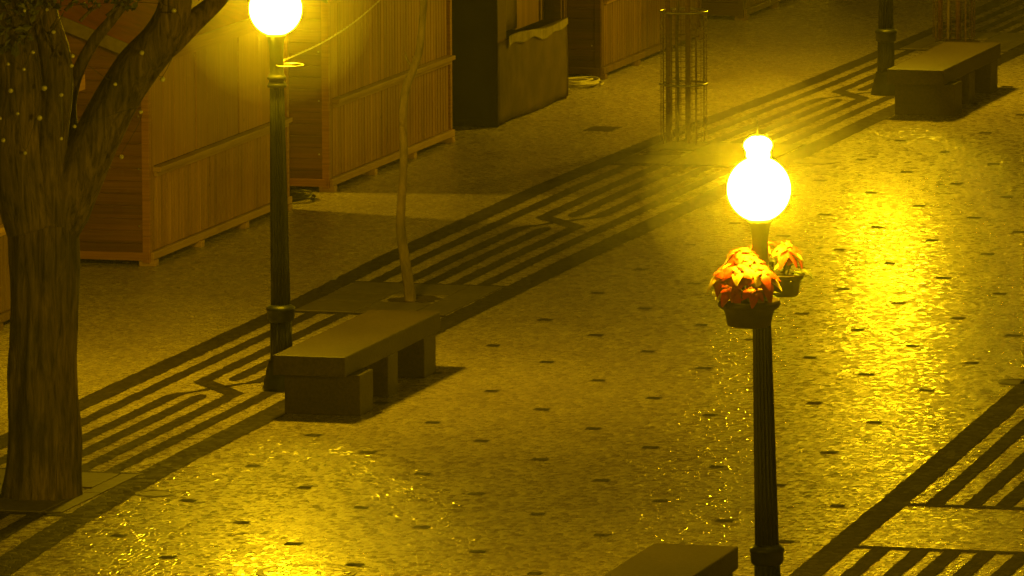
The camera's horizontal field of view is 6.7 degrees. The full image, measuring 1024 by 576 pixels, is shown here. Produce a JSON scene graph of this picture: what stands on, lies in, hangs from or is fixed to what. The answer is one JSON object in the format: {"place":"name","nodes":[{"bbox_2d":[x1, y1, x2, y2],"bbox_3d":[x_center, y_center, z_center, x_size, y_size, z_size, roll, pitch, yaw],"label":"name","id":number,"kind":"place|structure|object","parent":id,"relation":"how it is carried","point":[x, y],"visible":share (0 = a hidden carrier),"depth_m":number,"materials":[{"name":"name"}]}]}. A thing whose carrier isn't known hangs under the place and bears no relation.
{"place":"outdoors","nodes":[
{"label":"outdoors","id":0,"kind":"place"},
{"bbox_2d":[0,0,1023,575],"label":"pavement","id":1,"kind":"structure","parent":0,"point":[954,186],"depth_m":69.36,"materials":[{"name":"stone"}]},
{"bbox_2d":[0,74,84,330],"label":"market hut","id":2,"kind":"object","parent":1,"relation":"on","point":[4,291],"visible":0.06,"depth_m":71.24,"materials":[{"name":"red wood"}]},
{"bbox_2d":[0,469,137,512],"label":"tree pit paving","id":3,"kind":"object","parent":1,"relation":"on","point":[98,483],"visible":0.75,"depth_m":62.28,"materials":[{"name":"stone"}]},
{"bbox_2d":[0,0,228,500],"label":"street tree","id":4,"kind":"object","parent":3,"relation":"on","point":[51,183],"visible":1,"depth_m":61.95,"materials":[{"name":"brown plant"}]},
{"bbox_2d":[0,2,180,158],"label":"string lights","id":5,"kind":"object","parent":4,"relation":"attached to","point":[71,65],"visible":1,"depth_m":61.70},
{"bbox_2d":[135,490,176,496],"bbox_3d":[-2.538,1.463,62.555,0.296,0.007,0.296,2,8,15],"label":"manhole cover","id":6,"kind":"object","parent":1,"relation":"on","point":[155,493],"visible":1,"depth_m":62.55,"materials":[{"name":"metal"}]},
{"bbox_2d":[26,0,292,266],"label":"market hut","id":7,"kind":"object","parent":1,"relation":"on","point":[191,168],"visible":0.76,"depth_m":75.94,"materials":[{"name":"red wood"}]},
{"bbox_2d":[249,0,301,392],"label":"street lamp","id":8,"kind":"object","parent":1,"relation":"on","point":[275,21],"visible":0.9,"depth_m":67.39,"materials":[{"name":"black metal"}]},
{"bbox_2d":[276,63,303,67],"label":"hoop bracket","id":9,"kind":"object","parent":8,"relation":"attached to","point":[302,64],"visible":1,"depth_m":67.21,"materials":[{"name":"metal"}]},
{"bbox_2d":[283,0,379,60],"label":"overhead wire","id":10,"kind":"object","parent":8,"relation":"attached to","point":[334,34],"visible":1,"depth_m":72.97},
{"bbox_2d":[290,189,316,201],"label":"cable coil","id":11,"kind":"object","parent":1,"relation":"on","point":[299,195],"visible":0.54,"depth_m":79.41,"materials":[{"name":"black rubber"}]},
{"bbox_2d":[256,564,356,575],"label":"manhole cover","id":12,"kind":"object","parent":1,"relation":"on","point":[308,570],"visible":1,"depth_m":59.19,"materials":[{"name":"metal"}]},
{"bbox_2d":[273,310,439,415],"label":"stone bench","id":13,"kind":"object","parent":1,"relation":"on","point":[353,366],"visible":1,"depth_m":66.73,"materials":[{"name":"stone"}]},
{"bbox_2d":[288,0,455,191],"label":"market hut","id":14,"kind":"object","parent":1,"relation":"on","point":[345,86],"visible":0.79,"depth_m":81.05,"materials":[{"name":"red wood"}]},
{"bbox_2d":[295,282,501,315],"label":"tree pit paving","id":15,"kind":"object","parent":1,"relation":"on","point":[359,297],"visible":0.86,"depth_m":72.79,"materials":[{"name":"grey stone"}]},
{"bbox_2d":[387,295,441,302],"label":"soil","id":16,"kind":"structure","parent":1,"relation":"on","point":[424,298],"depth_m":72.73,"materials":[{"name":"brown soil"}]},
{"bbox_2d":[396,0,427,302],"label":"young tree","id":17,"kind":"object","parent":16,"relation":"on","point":[407,276],"visible":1,"depth_m":72.47,"materials":[{"name":"brown plant"}]},
{"bbox_2d":[452,0,568,127],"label":"canvas stall","id":18,"kind":"object","parent":1,"relation":"on","point":[510,61],"visible":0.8,"depth_m":85.38,"materials":[{"name":"wood"}]},
{"bbox_2d":[0,0,1023,575],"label":"pavement bands","id":19,"kind":"object","parent":1,"relation":"on","point":[22,554],"visible":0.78,"depth_m":74.95,"materials":[{"name":"black stone"}]},
{"bbox_2d":[111,86,1023,574],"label":"pavement inlay","id":20,"kind":"object","parent":1,"relation":"on","point":[649,398],"visible":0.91,"depth_m":66.78,"materials":[{"name":"black stone"}]},
{"bbox_2d":[568,76,603,87],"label":"cable coil","id":21,"kind":"object","parent":1,"relation":"on","point":[580,82],"visible":0.65,"depth_m":88.64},
{"bbox_2d":[583,126,620,131],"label":"manhole cover","id":22,"kind":"object","parent":1,"relation":"on","point":[603,128],"visible":1,"depth_m":84.99,"materials":[{"name":"metal"}]},
{"bbox_2d":[566,0,702,79],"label":"market hut","id":23,"kind":"object","parent":1,"relation":"on","point":[605,36],"visible":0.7,"depth_m":89.90,"materials":[{"name":"brown wood"}]},
{"bbox_2d":[641,150,687,155],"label":"soil","id":24,"kind":"structure","parent":1,"relation":"on","point":[666,152],"depth_m":82.94,"materials":[{"name":"brown soil"}]},
{"bbox_2d":[602,543,737,575],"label":"stone bench","id":25,"kind":"object","parent":1,"relation":"on","point":[658,559],"visible":1,"depth_m":56.75,"materials":[{"name":"stone"}]},
{"bbox_2d":[615,141,801,166],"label":"tree pit paving","id":26,"kind":"object","parent":1,"relation":"on","point":[716,154],"visible":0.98,"depth_m":82.75,"materials":[{"name":"stone"}]},
{"bbox_2d":[675,0,679,141],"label":"young tree","id":27,"kind":"object","parent":26,"relation":"on","point":[677,80],"visible":1,"depth_m":83.70,"materials":[{"name":"brown plant"}]},
{"bbox_2d":[659,0,707,144],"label":"tree guard","id":28,"kind":"object","parent":26,"relation":"on","point":[688,41],"visible":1,"depth_m":83.60,"materials":[{"name":"black metal"}]},
{"bbox_2d":[702,0,782,20],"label":"market hut","id":29,"kind":"object","parent":1,"relation":"on","point":[741,10],"visible":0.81,"depth_m":95.19,"materials":[{"name":"brown wood"}]},
{"bbox_2d":[727,120,790,575],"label":"street lamp","id":30,"kind":"object","parent":1,"relation":"on","point":[758,188],"visible":1,"depth_m":55.90,"materials":[{"name":"black metal"}]},
{"bbox_2d":[718,297,779,328],"bbox_3d":[1.505,0.158,55.764,0.400,0.170,0.400,2,8,15],"label":"flower bowl","id":31,"kind":"object","parent":30,"relation":"attached to","point":[744,315],"visible":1,"depth_m":55.63,"materials":[{"name":"plastic"}]},
{"bbox_2d":[706,247,781,307],"bbox_3d":[1.489,-0.068,55.736,0.420,0.354,0.426,-4,8,-24],"label":"poinsettia","id":32,"kind":"object","parent":31,"relation":"in","point":[756,277],"visible":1,"depth_m":55.62,"materials":[{"name":"red plant"}]},
{"bbox_2d":[773,271,804,296],"bbox_3d":[1.733,-0.021,56.001,0.273,0.140,0.273,2,8,15],"label":"flower bowl","id":33,"kind":"object","parent":30,"relation":"attached to","point":[789,288],"visible":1,"depth_m":55.92,"materials":[{"name":"plastic"}]},
{"bbox_2d":[750,241,813,281],"bbox_3d":[1.710,-0.171,55.997,0.391,0.274,0.336,-2,8,-12],"label":"poinsettia","id":34,"kind":"object","parent":33,"relation":"in","point":[787,251],"visible":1,"depth_m":55.94,"materials":[{"name":"red plant"}]},
{"bbox_2d":[793,158,840,163],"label":"manhole cover","id":35,"kind":"object","parent":1,"relation":"on","point":[817,161],"visible":1,"depth_m":82.25,"materials":[{"name":"metal"}]},
{"bbox_2d":[871,0,896,95],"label":"street lamp","id":36,"kind":"object","parent":1,"relation":"on","point":[885,34],"visible":0.91,"depth_m":87.77,"materials":[{"name":"black metal"}]},
{"bbox_2d":[789,380,1023,575],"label":"pavement bands","id":37,"kind":"object","parent":1,"relation":"on","point":[841,545],"visible":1,"depth_m":62.04,"materials":[{"name":"black stone"}]},
{"bbox_2d":[887,42,1000,115],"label":"stone bench","id":38,"kind":"object","parent":1,"relation":"on","point":[947,79],"visible":1,"depth_m":86.18,"materials":[{"name":"stone"}]},
{"bbox_2d":[938,39,983,42],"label":"soil","id":39,"kind":"structure","parent":1,"relation":"on","point":[961,40],"depth_m":92.89,"materials":[{"name":"brown soil"}]},
{"bbox_2d":[946,0,949,39],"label":"young tree","id":40,"kind":"object","parent":39,"relation":"on","point":[948,21],"visible":0.91,"depth_m":92.99,"materials":[{"name":"brown plant"}]},
{"bbox_2d":[902,31,1023,51],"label":"tree pit paving","id":41,"kind":"object","parent":1,"relation":"on","point":[1009,41],"visible":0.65,"depth_m":92.97,"materials":[{"name":"stone"}]},
{"bbox_2d":[933,0,974,40],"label":"tree guard","id":42,"kind":"object","parent":41,"relation":"on","point":[940,29],"visible":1,"depth_m":92.87,"materials":[{"name":"black metal"}]},
{"bbox_2d":[998,378,1023,385],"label":"manhole cover","id":43,"kind":"object","parent":1,"relation":"on","point":[1015,381],"visible":1,"depth_m":67.89,"materials":[{"name":"metal"}]}
]}

